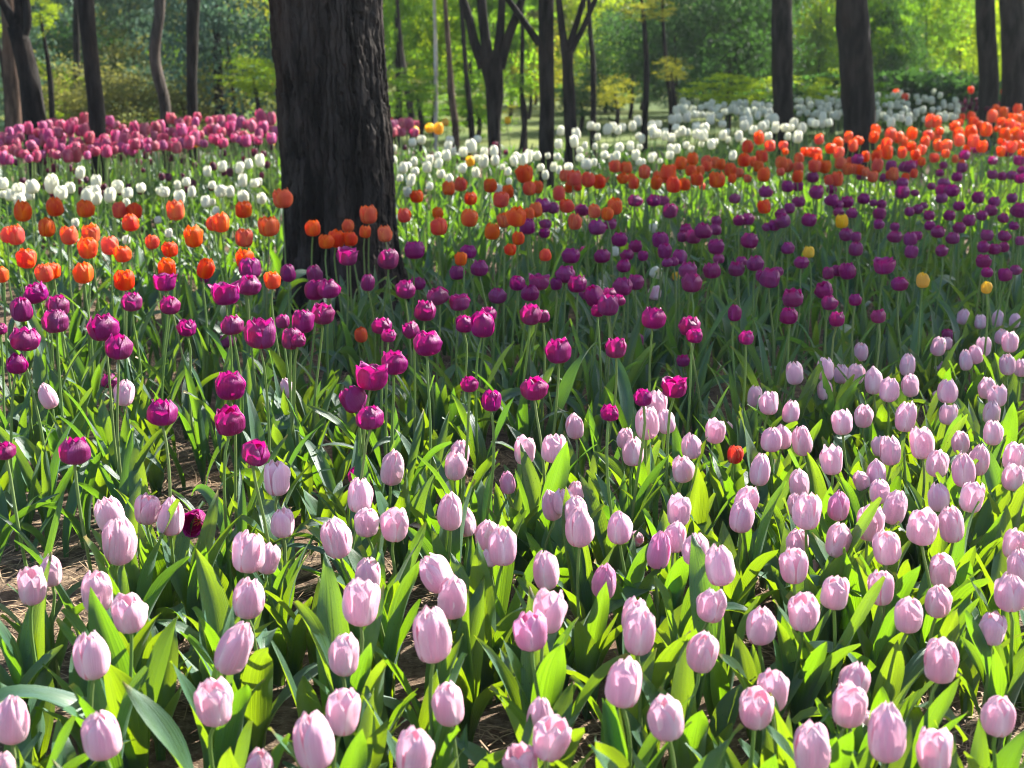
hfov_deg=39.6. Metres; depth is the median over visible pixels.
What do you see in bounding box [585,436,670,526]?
pink tulip
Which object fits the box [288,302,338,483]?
purple tulip
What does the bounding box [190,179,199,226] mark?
maroon tulip
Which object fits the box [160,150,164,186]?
maroon tulip
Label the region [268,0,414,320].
trunk
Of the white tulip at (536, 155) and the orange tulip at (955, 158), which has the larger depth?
the white tulip at (536, 155)
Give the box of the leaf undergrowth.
[0,139,1023,566]
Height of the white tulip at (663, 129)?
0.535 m
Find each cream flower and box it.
[670,97,689,144]
[675,104,687,154]
[679,101,690,151]
[681,105,695,153]
[684,110,692,170]
[687,111,707,164]
[693,111,704,160]
[694,105,704,151]
[698,112,715,156]
[703,106,718,154]
[704,102,713,145]
[709,99,715,138]
[712,107,718,154]
[714,104,723,152]
[715,113,723,158]
[716,108,727,156]
[718,101,732,146]
[718,107,731,158]
[723,103,736,158]
[724,107,740,161]
[728,101,737,149]
[731,99,742,145]
[732,105,743,151]
[733,111,753,157]
[743,99,752,140]
[743,109,754,154]
[747,106,763,153]
[750,108,768,152]
[753,102,760,148]
[753,106,764,155]
[788,105,801,152]
[788,111,802,155]
[791,105,808,151]
[796,104,803,148]
[797,98,807,144]
[800,109,809,162]
[803,101,813,145]
[805,96,811,140]
[807,112,813,161]
[809,100,823,145]
[810,109,818,158]
[811,99,818,144]
[816,102,831,148]
[819,107,826,151]
[821,106,832,152]
[822,111,832,153]
[823,102,831,143]
[824,94,829,139]
[824,97,834,143]
[826,104,843,142]
[835,99,843,137]
[836,99,843,147]
[840,109,843,156]
[875,92,881,126]
[878,102,886,143]
[878,112,885,144]
[881,101,893,138]
[882,114,890,165]
[884,113,899,161]
[886,109,896,159]
[892,92,901,143]
[892,99,899,155]
[895,89,902,131]
[895,104,902,154]
[897,106,907,149]
[898,112,912,160]
[905,101,909,136]
[910,94,919,141]
[910,108,931,168]
[910,115,916,158]
[913,98,921,145]
[913,107,921,160]
[919,95,927,141]
[919,97,928,139]
[920,106,925,131]
[921,116,928,176]
[926,107,934,162]
[926,112,941,170]
[928,88,935,129]
[928,96,934,140]
[934,92,946,129]
[934,106,941,150]
[938,114,951,177]
[940,99,950,151]
[941,102,965,152]
[942,102,946,140]
[944,97,958,139]
[945,113,958,171]
[948,103,953,150]
[948,114,958,165]
[951,108,960,155]
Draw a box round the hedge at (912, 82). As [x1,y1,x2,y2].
[711,66,1000,133]
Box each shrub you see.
[0,3,142,100]
[0,18,4,131]
[0,20,76,127]
[1,52,103,118]
[2,49,200,144]
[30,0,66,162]
[33,4,152,83]
[42,73,84,121]
[102,49,276,140]
[102,68,180,122]
[128,0,276,141]
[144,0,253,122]
[145,1,271,113]
[206,56,275,151]
[212,79,265,131]
[230,0,274,79]
[233,65,271,108]
[236,0,275,103]
[245,0,271,88]
[252,66,276,118]
[383,0,449,139]
[388,59,445,106]
[388,83,442,118]
[388,91,464,132]
[393,1,477,98]
[403,0,530,117]
[439,84,518,122]
[440,80,518,137]
[480,19,575,118]
[484,0,556,117]
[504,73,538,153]
[506,21,556,107]
[518,6,566,104]
[526,15,608,105]
[534,70,607,109]
[535,69,640,130]
[573,0,688,118]
[574,63,642,112]
[576,11,651,111]
[579,2,689,109]
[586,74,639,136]
[640,62,727,116]
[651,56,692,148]
[675,72,772,145]
[687,0,830,117]
[688,3,812,118]
[719,76,828,122]
[793,47,838,90]
[794,2,838,90]
[795,76,839,138]
[811,55,875,91]
[828,0,927,81]
[870,0,934,82]
[870,0,975,74]
[874,81,903,111]
[924,56,968,96]
[953,3,1001,81]
[956,5,999,76]
[956,63,1001,82]
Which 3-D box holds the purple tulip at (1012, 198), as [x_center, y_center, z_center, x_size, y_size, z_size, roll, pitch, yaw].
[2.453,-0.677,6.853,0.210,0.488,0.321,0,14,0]
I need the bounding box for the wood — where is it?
[0,0,1000,77]
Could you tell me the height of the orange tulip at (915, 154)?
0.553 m
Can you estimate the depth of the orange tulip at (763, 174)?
7.12 m
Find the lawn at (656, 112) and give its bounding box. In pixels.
[0,54,995,151]
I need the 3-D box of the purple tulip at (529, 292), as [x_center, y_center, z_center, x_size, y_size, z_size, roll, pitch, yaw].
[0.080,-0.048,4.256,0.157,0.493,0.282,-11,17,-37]
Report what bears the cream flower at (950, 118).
on the flower bed ground at (410, 665)
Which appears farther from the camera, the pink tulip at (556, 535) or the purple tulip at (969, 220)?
the purple tulip at (969, 220)
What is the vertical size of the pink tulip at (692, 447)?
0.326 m
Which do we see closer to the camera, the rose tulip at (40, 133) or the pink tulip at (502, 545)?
the pink tulip at (502, 545)
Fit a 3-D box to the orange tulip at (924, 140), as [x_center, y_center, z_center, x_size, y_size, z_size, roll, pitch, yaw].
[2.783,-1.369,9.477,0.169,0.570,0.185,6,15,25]
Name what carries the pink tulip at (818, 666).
on the flower bed ground at (410, 665)
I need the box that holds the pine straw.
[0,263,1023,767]
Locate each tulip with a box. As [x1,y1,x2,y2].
[0,124,23,186]
[0,132,11,208]
[0,134,11,205]
[0,139,11,218]
[0,145,13,208]
[0,150,26,228]
[0,177,15,266]
[0,188,17,285]
[0,190,20,285]
[0,200,15,254]
[0,224,57,352]
[0,226,45,369]
[0,248,36,385]
[0,263,87,402]
[0,266,31,432]
[0,323,32,433]
[0,326,81,534]
[0,436,138,633]
[0,441,81,625]
[0,552,58,705]
[0,554,84,688]
[0,587,177,767]
[0,695,88,767]
[0,750,18,767]
[3,353,79,539]
[4,154,20,245]
[5,127,17,182]
[5,134,34,194]
[5,148,40,221]
[7,159,19,204]
[7,199,39,329]
[8,144,34,211]
[10,296,86,445]
[11,121,40,180]
[11,131,24,195]
[11,137,27,201]
[11,182,34,285]
[13,193,47,309]
[13,217,79,361]
[18,149,39,223]
[19,177,37,242]
[23,281,104,436]
[24,154,37,237]
[25,140,45,212]
[25,179,62,263]
[25,190,47,258]
[28,134,46,198]
[28,149,40,233]
[31,119,58,178]
[32,128,59,200]
[32,145,45,218]
[33,369,146,436]
[34,137,45,203]
[36,382,92,472]
[37,120,65,184]
[37,149,49,220]
[37,183,52,242]
[38,128,64,183]
[38,149,69,225]
[38,196,87,298]
[39,135,45,200]
[39,144,50,207]
[41,136,72,220]
[41,158,47,174]
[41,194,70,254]
[41,309,163,494]
[42,128,72,206]
[43,173,74,287]
[45,225,113,345]
[45,294,120,430]
[47,262,90,399]
[51,118,66,183]
[51,163,57,172]
[52,127,68,196]
[52,150,73,226]
[52,710,121,767]
[53,185,71,287]
[55,119,64,181]
[55,199,107,336]
[56,142,65,184]
[56,570,160,685]
[57,133,74,184]
[58,333,164,498]
[59,134,82,186]
[60,223,129,374]
[61,136,74,202]
[61,177,85,225]
[62,149,92,231]
[62,313,143,491]
[63,145,73,219]
[63,145,93,224]
[63,630,148,767]
[64,137,83,204]
[64,236,107,382]
[65,119,74,183]
[65,182,79,266]
[65,261,105,407]
[66,117,81,184]
[67,164,72,202]
[69,142,96,220]
[69,218,82,320]
[70,188,113,299]
[72,123,103,185]
[75,124,90,196]
[75,166,84,241]
[76,146,110,220]
[77,185,99,273]
[78,186,88,224]
[79,112,91,182]
[79,144,103,208]
[79,151,107,224]
[82,495,179,600]
[83,131,94,185]
[83,176,102,220]
[83,516,189,643]
[87,145,104,217]
[87,379,134,498]
[90,185,118,287]
[91,144,113,233]
[91,174,100,259]
[92,191,119,289]
[93,236,161,372]
[94,137,119,183]
[94,141,103,207]
[96,185,108,242]
[97,179,133,272]
[98,187,135,297]
[99,133,116,206]
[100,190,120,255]
[100,200,143,306]
[101,138,112,208]
[102,183,119,234]
[102,213,138,338]
[106,115,113,176]
[106,127,124,181]
[106,131,144,207]
[107,141,137,203]
[108,122,121,174]
[109,137,125,187]
[109,234,183,359]
[109,291,164,412]
[110,129,132,201]
[110,203,121,244]
[111,145,124,234]
[113,245,158,376]
[113,269,173,418]
[114,121,133,179]
[116,398,197,640]
[117,142,141,204]
[117,187,147,292]
[117,193,138,248]
[118,124,142,177]
[118,154,122,199]
[118,183,147,236]
[119,128,128,185]
[119,145,150,207]
[119,198,139,278]
[120,235,143,334]
[120,675,277,767]
[121,138,152,199]
[122,143,141,203]
[123,131,139,201]
[124,492,204,631]
[126,202,182,319]
[128,138,156,235]
[129,121,148,182]
[131,154,136,189]
[131,192,146,249]
[132,295,197,402]
[134,134,152,197]
[134,144,168,233]
[134,150,152,234]
[134,182,156,278]
[134,257,184,399]
[135,122,157,194]
[136,272,218,441]
[137,134,156,196]
[141,137,156,208]
[141,168,151,211]
[142,151,147,198]
[145,216,183,299]
[146,131,172,195]
[146,141,161,231]
[147,139,160,206]
[148,186,183,263]
[148,241,179,386]
[150,173,171,233]
[151,121,168,186]
[152,133,174,204]
[152,199,216,339]
[154,120,169,186]
[155,140,172,219]
[156,187,167,257]
[156,490,242,645]
[157,112,184,179]
[158,140,171,219]
[159,189,197,284]
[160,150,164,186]
[160,283,210,318]
[164,127,177,189]
[164,228,196,342]
[165,156,172,195]
[165,173,180,238]
[168,127,190,186]
[170,137,176,179]
[170,137,187,202]
[170,154,174,198]
[170,605,265,767]
[171,141,203,227]
[171,319,266,484]
[171,404,322,591]
[172,123,189,199]
[172,132,179,190]
[172,177,190,244]
[173,180,190,271]
[174,117,192,180]
[174,224,239,374]
[176,271,212,329]
[179,137,189,206]
[180,115,200,177]
[180,577,317,763]
[181,116,200,181]
[181,186,211,263]
[183,135,201,218]
[183,314,298,488]
[183,509,336,583]
[184,186,192,227]
[187,125,207,198]
[187,129,213,221]
[187,195,226,270]
[187,280,239,469]
[188,370,287,579]
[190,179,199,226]
[191,112,205,181]
[191,162,197,206]
[191,529,264,692]
[192,131,221,195]
[192,258,227,405]
[192,335,258,398]
[194,145,209,200]
[194,198,221,268]
[195,184,235,283]
[196,133,235,208]
[196,139,209,204]
[199,126,212,194]
[200,139,225,195]
[201,215,237,348]
[202,257,260,375]
[203,166,216,250]
[204,206,221,288]
[205,116,215,172]
[205,123,218,187]
[205,133,231,206]
[205,162,231,237]
[206,124,235,185]
[207,181,227,250]
[207,187,228,242]
[208,160,240,248]
[211,201,274,316]
[211,211,239,355]
[212,115,228,166]
[213,137,229,210]
[216,115,228,176]
[216,127,225,199]
[218,121,230,181]
[219,133,247,202]
[220,317,323,499]
[221,149,226,185]
[221,171,231,212]
[223,274,275,407]
[224,120,237,189]
[224,132,235,183]
[224,189,236,257]
[225,185,251,278]
[226,114,248,185]
[226,168,233,222]
[228,123,239,167]
[228,130,239,187]
[228,190,250,295]
[229,136,251,193]
[229,228,269,325]
[230,130,249,191]
[230,162,257,229]
[230,174,267,256]
[230,506,317,622]
[233,116,252,181]
[235,119,254,177]
[235,133,256,223]
[235,248,308,381]
[238,459,320,609]
[240,215,301,356]
[241,438,304,630]
[242,271,323,401]
[244,158,266,227]
[244,185,261,241]
[245,733,290,767]
[246,118,264,188]
[247,128,265,213]
[247,136,271,210]
[248,132,279,185]
[249,134,267,206]
[250,179,272,262]
[251,148,264,216]
[252,109,269,176]
[252,172,268,218]
[253,153,265,241]
[254,333,341,504]
[254,542,310,685]
[255,177,275,267]
[257,192,273,275]
[258,120,280,204]
[259,111,279,175]
[259,405,383,597]
[260,309,314,442]
[261,150,278,186]
[262,126,280,201]
[263,137,280,191]
[265,161,270,212]
[266,132,278,213]
[266,279,339,421]
[268,125,280,184]
[268,144,272,176]
[268,187,307,318]
[268,314,331,425]
[268,687,372,767]
[272,144,280,187]
[280,264,338,383]
[280,378,317,435]
[281,327,330,471]
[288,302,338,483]
[289,361,395,541]
[290,219,321,353]
[293,278,354,440]
[293,553,386,740]
[293,710,334,767]
[297,328,414,499]
[304,477,388,584]
[306,264,343,371]
[307,349,451,501]
[307,632,416,754]
[309,231,376,370]
[311,385,403,543]
[313,246,380,386]
[316,229,357,371]
[316,234,386,368]
[317,516,424,669]
[324,428,388,525]
[324,574,466,721]
[325,219,395,348]
[334,507,398,588]
[341,225,387,330]
[347,507,426,665]
[349,248,414,365]
[350,448,475,573]
[353,317,391,480]
[354,326,374,405]
[355,274,390,398]
[355,557,420,718]
[359,205,384,318]
[361,605,467,767]
[365,279,421,409]
[370,320,437,456]
[374,207,440,310]
[377,224,461,351]
[380,300,447,436]
[383,277,428,356]
[391,119,403,181]
[391,450,534,545]
[392,127,400,193]
[392,241,447,378]
[392,680,506,767]
[393,145,402,199]
[393,156,403,225]
[395,125,404,186]
[395,161,414,221]
[396,174,404,240]
[396,330,469,506]
[396,725,434,767]
[397,117,413,185]
[397,118,404,173]
[398,128,405,187]
[399,161,416,234]
[399,479,437,574]
[401,128,418,189]
[401,173,417,240]
[402,138,416,206]
[403,144,406,174]
[403,186,432,273]
[404,127,419,190]
[404,217,474,355]
[407,479,475,623]
[408,167,425,231]
[408,265,471,387]
[408,286,457,427]
[409,182,433,267]
[410,156,418,221]
[410,189,438,299]
[414,120,421,175]
[414,126,424,195]
[415,161,444,246]
[417,135,436,203]
[417,389,509,548]
[419,552,588,742]
[422,154,436,218]
[423,315,496,448]
[424,169,452,245]
[424,293,514,416]
[425,122,442,187]
[425,123,433,180]
[426,151,441,210]
[426,158,442,240]
[427,154,440,197]
[428,439,498,503]
[429,376,524,559]
[431,141,451,209]
[431,180,472,279]
[432,207,466,307]
[433,118,452,169]
[434,508,483,578]
[440,149,455,221]
[442,135,457,196]
[442,310,514,481]
[444,244,495,368]
[445,173,460,250]
[446,208,492,313]
[446,252,479,391]
[448,147,480,212]
[448,205,525,346]
[449,273,549,387]
[450,147,461,205]
[450,524,525,704]
[451,176,478,265]
[452,212,509,339]
[454,163,479,234]
[455,138,482,208]
[455,287,538,427]
[455,303,555,441]
[456,155,480,215]
[456,306,520,433]
[459,192,500,288]
[460,157,477,192]
[460,275,524,385]
[463,433,569,589]
[469,481,587,603]
[470,260,522,373]
[471,178,503,277]
[471,222,535,344]
[472,147,492,214]
[472,166,483,248]
[472,191,519,307]
[473,135,486,200]
[473,155,491,212]
[474,587,578,710]
[475,154,495,237]
[475,510,527,615]
[481,243,524,382]
[482,155,510,224]
[483,548,542,643]
[487,145,503,217]
[487,740,537,767]
[488,211,528,333]
[488,482,539,595]
[489,586,629,729]
[491,163,504,240]
[491,284,587,405]
[492,185,509,260]
[492,434,547,517]
[494,184,515,283]
[497,177,512,245]
[499,167,514,238]
[500,150,508,186]
[500,470,537,586]
[502,152,518,232]
[502,164,541,269]
[502,202,551,298]
[504,116,515,168]
[505,231,563,345]
[507,202,567,285]
[508,309,597,460]
[509,155,519,231]
[510,248,579,339]
[512,550,590,692]
[513,180,535,276]
[513,487,604,598]
[515,248,551,374]
[515,375,650,583]
[516,180,548,264]
[516,504,658,686]
[517,153,535,218]
[519,218,557,329]
[519,265,582,402]
[521,149,532,207]
[521,714,571,767]
[524,207,549,329]
[524,489,569,593]
[526,198,579,276]
[526,696,594,767]
[530,294,618,444]
[533,151,542,202]
[535,164,549,221]
[535,228,570,305]
[535,277,574,417]
[537,170,550,248]
[538,337,596,481]
[539,219,551,291]
[540,292,592,344]
[540,375,565,432]
[541,152,550,199]
[544,304,614,453]
[545,153,560,208]
[545,275,600,410]
[546,169,581,264]
[547,139,561,214]
[549,169,567,260]
[549,198,594,320]
[549,294,636,442]
[550,162,556,239]
[551,171,594,269]
[552,165,569,243]
[552,234,595,275]
[553,185,595,260]
[554,125,563,185]
[554,203,639,301]
[555,162,580,227]
[555,213,587,344]
[557,337,631,503]
[557,488,630,624]
[558,203,614,302]
[561,135,592,204]
[562,249,626,371]
[563,412,612,501]
[564,562,622,691]
[565,182,574,235]
[569,606,669,767]
[570,183,595,249]
[570,284,642,406]
[571,128,585,194]
[571,153,592,212]
[573,174,644,276]
[575,219,645,295]
[576,147,593,203]
[578,219,606,325]
[578,404,645,581]
[579,287,655,429]
[581,158,594,237]
[582,142,590,202]
[582,158,601,219]
[584,143,597,199]
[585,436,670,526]
[586,232,627,326]
[586,258,660,362]
[587,121,603,173]
[587,197,630,284]
[588,693,743,767]
[589,123,603,174]
[589,133,604,174]
[592,249,656,339]
[592,277,648,390]
[594,406,661,495]
[594,510,661,654]
[595,473,669,584]
[595,656,694,767]
[596,143,608,199]
[597,122,616,176]
[598,306,665,435]
[599,150,625,202]
[600,151,616,220]
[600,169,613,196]
[601,173,633,261]
[601,207,645,315]
[601,388,670,531]
[603,123,613,194]
[604,126,621,186]
[605,153,617,206]
[607,160,629,249]
[610,243,684,357]
[611,142,627,221]
[612,161,642,234]
[612,246,618,263]
[613,194,642,273]
[614,596,690,689]
[616,428,653,492]
[616,520,688,609]
[617,240,641,340]
[618,258,672,382]
[619,123,626,184]
[621,141,633,205]
[621,334,669,387]
[621,375,706,538]
[622,149,647,227]
[622,250,658,348]
[625,115,641,170]
[626,274,686,411]
[627,120,636,174]
[627,173,645,242]
[627,530,747,628]
[628,176,648,260]
[631,285,668,317]
[631,389,672,517]
[632,159,651,222]
[632,164,664,244]
[633,171,663,255]
[634,175,721,277]
[635,144,649,205]
[635,157,643,220]
[636,163,675,259]
[637,266,661,315]
[638,133,650,191]
[641,492,712,607]
[641,630,718,767]
[642,175,661,280]
[642,195,668,261]
[643,153,658,211]
[645,124,656,189]
[646,180,672,251]
[646,194,679,288]
[647,120,661,171]
[648,120,655,178]
[648,261,736,395]
[649,129,660,191]
[649,152,668,206]
[649,223,656,233]
[650,128,667,193]
[650,203,677,287]
[651,130,678,192]
[652,158,662,217]
[652,232,707,319]
[652,409,682,487]
[654,532,720,681]
[656,151,673,213]
[656,222,725,351]
[656,315,723,464]
[656,587,726,711]
[657,144,683,206]
[657,455,735,587]
[658,249,686,368]
[658,263,679,302]
[659,144,677,199]
[660,156,688,242]
[660,177,727,277]
[661,354,740,434]
[662,256,724,367]
[666,328,728,463]
[667,133,686,200]
[667,229,710,348]
[667,432,707,556]
[668,114,677,171]
[669,223,709,306]
[670,106,685,153]
[670,113,681,163]
[670,272,734,433]
[672,123,680,176]
[672,164,739,261]
[674,130,682,178]
[674,141,688,204]
[676,232,708,316]
[678,126,688,178]
[678,152,706,227]
[678,262,736,388]
[681,145,694,205]
[682,113,690,164]
[684,128,690,179]
[686,111,701,153]
[687,155,710,227]
[687,165,710,254]
[688,161,711,243]
[688,215,732,305]
[689,121,700,178]
[689,534,875,719]
[690,129,698,190]
[691,172,734,273]
[692,141,708,188]
[695,128,709,207]
[697,183,709,218]
[697,393,753,468]
[698,114,714,181]
[698,171,730,293]
[699,330,781,453]
[700,123,708,176]
[700,215,745,297]
[701,424,792,508]
[702,254,757,372]
[702,480,786,638]
[703,138,719,215]
[704,213,754,299]
[705,156,732,238]
[705,162,738,267]
[705,417,745,536]
[706,223,724,312]
[706,444,768,541]
[707,138,717,197]
[707,238,737,363]
[707,304,774,429]
[708,130,726,205]
[708,385,781,445]
[709,261,757,374]
[710,685,778,767]
[713,128,729,171]
[713,152,757,230]
[716,120,735,169]
[716,159,735,237]
[717,497,818,628]
[718,605,803,756]
[719,173,736,267]
[720,256,776,362]
[725,136,740,184]
[725,166,798,248]
[725,168,744,247]
[725,193,743,282]
[726,269,790,405]
[728,232,773,346]
[729,139,756,214]
[729,150,736,218]
[730,267,806,397]
[730,307,815,462]
[733,174,768,258]
[734,130,743,193]
[736,391,797,471]
[737,115,752,170]
[737,116,755,156]
[737,156,761,232]
[738,119,748,179]
[738,138,753,187]
[738,410,806,531]
[738,668,836,767]
[740,255,780,372]
[742,149,781,222]
[743,125,756,187]
[743,222,786,313]
[749,156,791,232]
[749,453,792,589]
[750,111,760,167]
[750,287,813,417]
[751,100,756,142]
[751,266,810,399]
[753,121,765,183]
[753,131,763,203]
[753,160,775,236]
[753,185,783,258]
[753,199,797,302]
[754,492,812,558]
[755,219,779,332]
[756,139,783,217]
[756,399,821,471]
[758,180,795,273]
[758,468,815,547]
[760,119,774,183]
[760,208,793,270]
[760,361,822,458]
[762,256,826,386]
[764,132,778,203]
[765,108,776,160]
[765,113,771,166]
[765,680,872,767]
[766,266,857,364]
[769,213,815,328]
[770,113,788,168]
[770,121,779,179]
[770,132,791,187]
[770,167,792,237]
[770,425,819,530]
[771,141,788,203]
[771,521,833,611]
[772,575,885,731]
[773,591,860,739]
[774,158,800,225]
[775,148,788,208]
[776,311,864,467]
[777,547,834,646]
[779,196,818,283]
[780,123,792,180]
[780,212,821,306]
[780,241,830,348]
[781,130,802,198]
[781,169,813,256]
[782,214,847,316]
[782,497,853,572]
[783,202,803,282]
[784,124,793,180]
[785,152,803,224]
[785,506,989,657]
[786,160,834,231]
[788,443,869,542]
[789,117,797,172]
[789,161,817,232]
[789,193,845,286]
[790,122,806,178]
[791,489,864,570]
[791,636,968,767]
[792,492,881,640]
[793,182,809,248]
[793,719,830,767]
[797,281,856,371]
[798,185,836,287]
[798,265,876,359]
[800,147,807,214]
[800,158,833,256]
[801,147,826,210]
[801,171,818,240]
[803,153,824,223]
[803,246,824,377]
[804,117,813,184]
[804,119,822,172]
[806,344,869,392]
[807,256,911,396]
[809,521,898,655]
[810,133,826,206]
[810,147,821,213]
[812,208,845,282]
[812,295,866,440]
[812,504,917,665]
[813,185,838,249]
[813,357,854,475]
[815,174,837,252]
[815,196,854,291]
[815,661,914,767]
[816,408,868,527]
[817,156,845,231]
[817,380,842,478]
[818,111,827,160]
[819,120,825,159]
[820,200,862,265]
[823,143,835,229]
[824,118,832,161]
[826,110,840,165]
[826,163,852,245]
[826,308,935,422]
[829,262,868,362]
[830,208,870,296]
[831,170,845,263]
[832,137,848,198]
[832,145,844,225]
[832,403,899,497]
[833,175,866,227]
[833,228,874,345]
[833,342,875,398]
[833,366,918,446]
[834,231,879,327]
[834,294,898,420]
[834,363,864,434]
[834,435,902,529]
[837,131,853,191]
[839,458,902,519]
[840,138,857,196]
[840,477,889,551]
[842,135,867,207]
[842,596,967,741]
[843,363,907,471]
[844,241,888,362]
[845,157,852,210]
[845,426,947,581]
[849,470,908,529]
[850,163,869,231]
[850,164,873,243]
[850,700,920,767]
[851,154,868,221]
[852,149,881,229]
[853,157,890,234]
[853,489,910,638]
[854,193,877,292]
[854,219,904,304]
[854,529,925,635]
[857,207,889,309]
[857,376,911,497]
[857,569,908,710]
[859,160,909,226]
[861,151,876,222]
[861,167,869,238]
[862,130,880,207]
[862,432,905,475]
[863,199,895,268]
[863,668,934,767]
[864,170,884,252]
[864,222,902,309]
[866,199,889,263]
[867,173,891,238]
[870,225,954,332]
[871,124,881,188]
[871,137,891,204]
[871,204,941,275]
[872,127,900,198]
[875,144,892,219]
[875,145,886,207]
[877,231,935,347]
[880,170,897,246]
[882,117,895,171]
[882,177,908,255]
[882,231,907,331]
[884,245,935,347]
[885,185,927,269]
[885,353,914,436]
[887,167,900,255]
[887,401,956,530]
[888,277,931,378]
[889,126,922,186]
[890,131,914,209]
[890,141,915,206]
[890,172,922,246]
[890,189,934,253]
[891,177,917,228]
[891,373,959,445]
[892,114,906,170]
[892,146,906,222]
[892,552,959,699]
[894,210,937,280]
[895,116,912,172]
[895,207,930,278]
[895,220,947,302]
[896,161,904,218]
[896,231,931,347]
[896,584,994,724]
[898,136,907,200]
[898,272,944,377]
[898,319,954,404]
[899,161,932,218]
[900,160,928,233]
[901,93,908,132]
[903,148,927,218]
[903,449,984,516]
[904,143,932,206]
[905,168,917,246]
[905,310,944,397]
[906,414,975,484]
[907,482,950,578]
[908,210,966,296]
[909,334,963,413]
[910,231,980,324]
[910,420,1015,492]
[911,129,933,200]
[911,182,951,252]
[913,528,1023,626]
[915,726,957,767]
[916,157,925,221]
[917,192,954,272]
[917,244,980,337]
[918,135,935,201]
[919,138,941,208]
[919,178,971,238]
[919,368,960,411]
[920,184,964,245]
[921,202,946,268]
[922,113,938,180]
[922,379,964,449]
[923,134,941,184]
[923,240,1008,329]
[924,126,943,191]
[926,243,1023,356]
[927,115,951,184]
[927,169,955,238]
[927,299,1003,365]
[928,152,944,219]
[928,501,979,592]
[929,161,948,217]
[930,139,951,207]
[931,120,959,183]
[932,149,949,208]
[932,281,1004,395]
[934,172,972,239]
[935,450,1003,552]
[936,201,970,301]
[936,254,1008,377]
[938,184,976,254]
[939,403,963,448]
[942,154,958,229]
[942,443,1004,511]
[943,162,988,233]
[944,210,987,294]
[944,337,968,404]
[944,430,969,498]
[946,307,988,388]
[947,118,966,172]
[947,214,980,300]
[948,349,983,433]
[950,133,979,217]
[951,127,964,197]
[951,230,1011,316]
[952,221,980,306]
[954,132,970,200]
[954,144,970,212]
[954,150,984,214]
[956,376,1016,449]
[957,610,1023,762]
[958,159,967,240]
[959,120,983,188]
[959,481,1002,578]
[960,113,964,144]
[960,124,977,190]
[960,147,990,207]
[960,571,1023,747]
[961,99,967,131]
[961,107,966,137]
[963,115,978,184]
[964,344,987,421]
[964,695,1023,767]
[965,86,973,125]
[965,104,971,144]
[966,111,979,165]
[967,314,1023,347]
[968,191,1022,286]
[968,546,1023,663]
[969,140,987,216]
[969,229,1002,316]
[969,336,1023,424]
[970,268,1019,360]
[972,399,1006,463]
[973,331,1023,382]
[974,170,1000,242]
[975,108,997,167]
[975,384,1023,467]
[976,204,1005,281]
[978,106,990,140]
[978,462,1023,531]
[979,122,993,205]
[979,146,1016,222]
[981,196,1018,256]
[981,242,1023,334]
[981,267,1023,358]
[981,440,1023,532]
[982,354,1023,426]
[982,414,1023,443]
[983,156,1006,217]
[984,117,1005,169]
[986,138,1007,195]
[986,210,1023,281]
[986,328,1023,370]
[987,172,1006,240]
[988,104,1000,156]
[988,202,1023,305]
[988,265,1023,356]
[988,310,1011,353]
[989,127,1012,197]
[989,155,1023,231]
[990,146,1009,211]
[990,170,1023,240]
[990,212,1014,298]
[994,125,1006,184]
[994,134,1012,197]
[994,141,1008,208]
[994,193,1017,264]
[994,353,1023,411]
[997,106,1010,163]
[997,140,1017,213]
[1002,118,1016,182]
[1002,123,1023,171]
[1002,127,1019,186]
[1003,113,1014,166]
[1003,135,1019,190]
[1003,221,1020,313]
[1003,236,1023,335]
[1006,113,1022,169]
[1007,148,1023,208]
[1007,173,1023,248]
[1007,313,1023,357]
[1009,121,1020,168]
[1009,130,1023,193]
[1011,166,1023,219]
[1013,103,1021,154]
[1015,140,1023,201]
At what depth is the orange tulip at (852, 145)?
9.21 m
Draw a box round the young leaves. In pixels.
[0,348,1023,767]
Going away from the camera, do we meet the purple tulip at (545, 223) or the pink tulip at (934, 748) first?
the pink tulip at (934, 748)
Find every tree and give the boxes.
[0,0,25,167]
[0,0,51,185]
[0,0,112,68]
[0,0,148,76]
[60,0,183,83]
[73,0,80,109]
[78,0,109,186]
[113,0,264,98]
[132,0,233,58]
[149,0,173,173]
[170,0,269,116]
[186,0,200,184]
[212,1,226,138]
[383,0,432,149]
[384,0,493,136]
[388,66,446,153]
[395,0,415,151]
[433,0,437,152]
[437,0,496,127]
[437,0,538,124]
[437,1,581,104]
[443,0,459,162]
[459,0,524,177]
[459,1,475,153]
[505,0,554,198]
[519,9,527,148]
[529,0,639,106]
[556,0,597,170]
[587,0,596,157]
[603,0,755,107]
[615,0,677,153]
[640,0,647,149]
[656,0,810,121]
[661,0,670,132]
[771,0,793,157]
[792,0,875,74]
[798,2,886,64]
[835,0,876,170]
[873,1,969,69]
[882,0,907,73]
[921,0,998,72]
[950,0,1000,72]
[975,0,999,149]
[995,0,1023,151]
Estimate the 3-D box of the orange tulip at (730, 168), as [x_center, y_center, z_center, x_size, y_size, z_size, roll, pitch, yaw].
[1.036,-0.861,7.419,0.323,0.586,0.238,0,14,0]
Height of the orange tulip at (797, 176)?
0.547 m
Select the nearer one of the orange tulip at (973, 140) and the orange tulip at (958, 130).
the orange tulip at (973, 140)
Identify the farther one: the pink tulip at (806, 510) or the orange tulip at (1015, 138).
the orange tulip at (1015, 138)
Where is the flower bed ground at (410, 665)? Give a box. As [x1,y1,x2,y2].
[0,151,1023,767]
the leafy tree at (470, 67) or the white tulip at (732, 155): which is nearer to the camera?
the white tulip at (732, 155)
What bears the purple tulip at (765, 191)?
on the flower bed ground at (410, 665)
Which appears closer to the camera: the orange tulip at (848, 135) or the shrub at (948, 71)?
the orange tulip at (848, 135)
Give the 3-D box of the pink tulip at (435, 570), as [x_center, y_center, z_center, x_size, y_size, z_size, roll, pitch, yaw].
[-0.024,0.471,2.344,0.196,0.379,0.264,-13,19,-43]

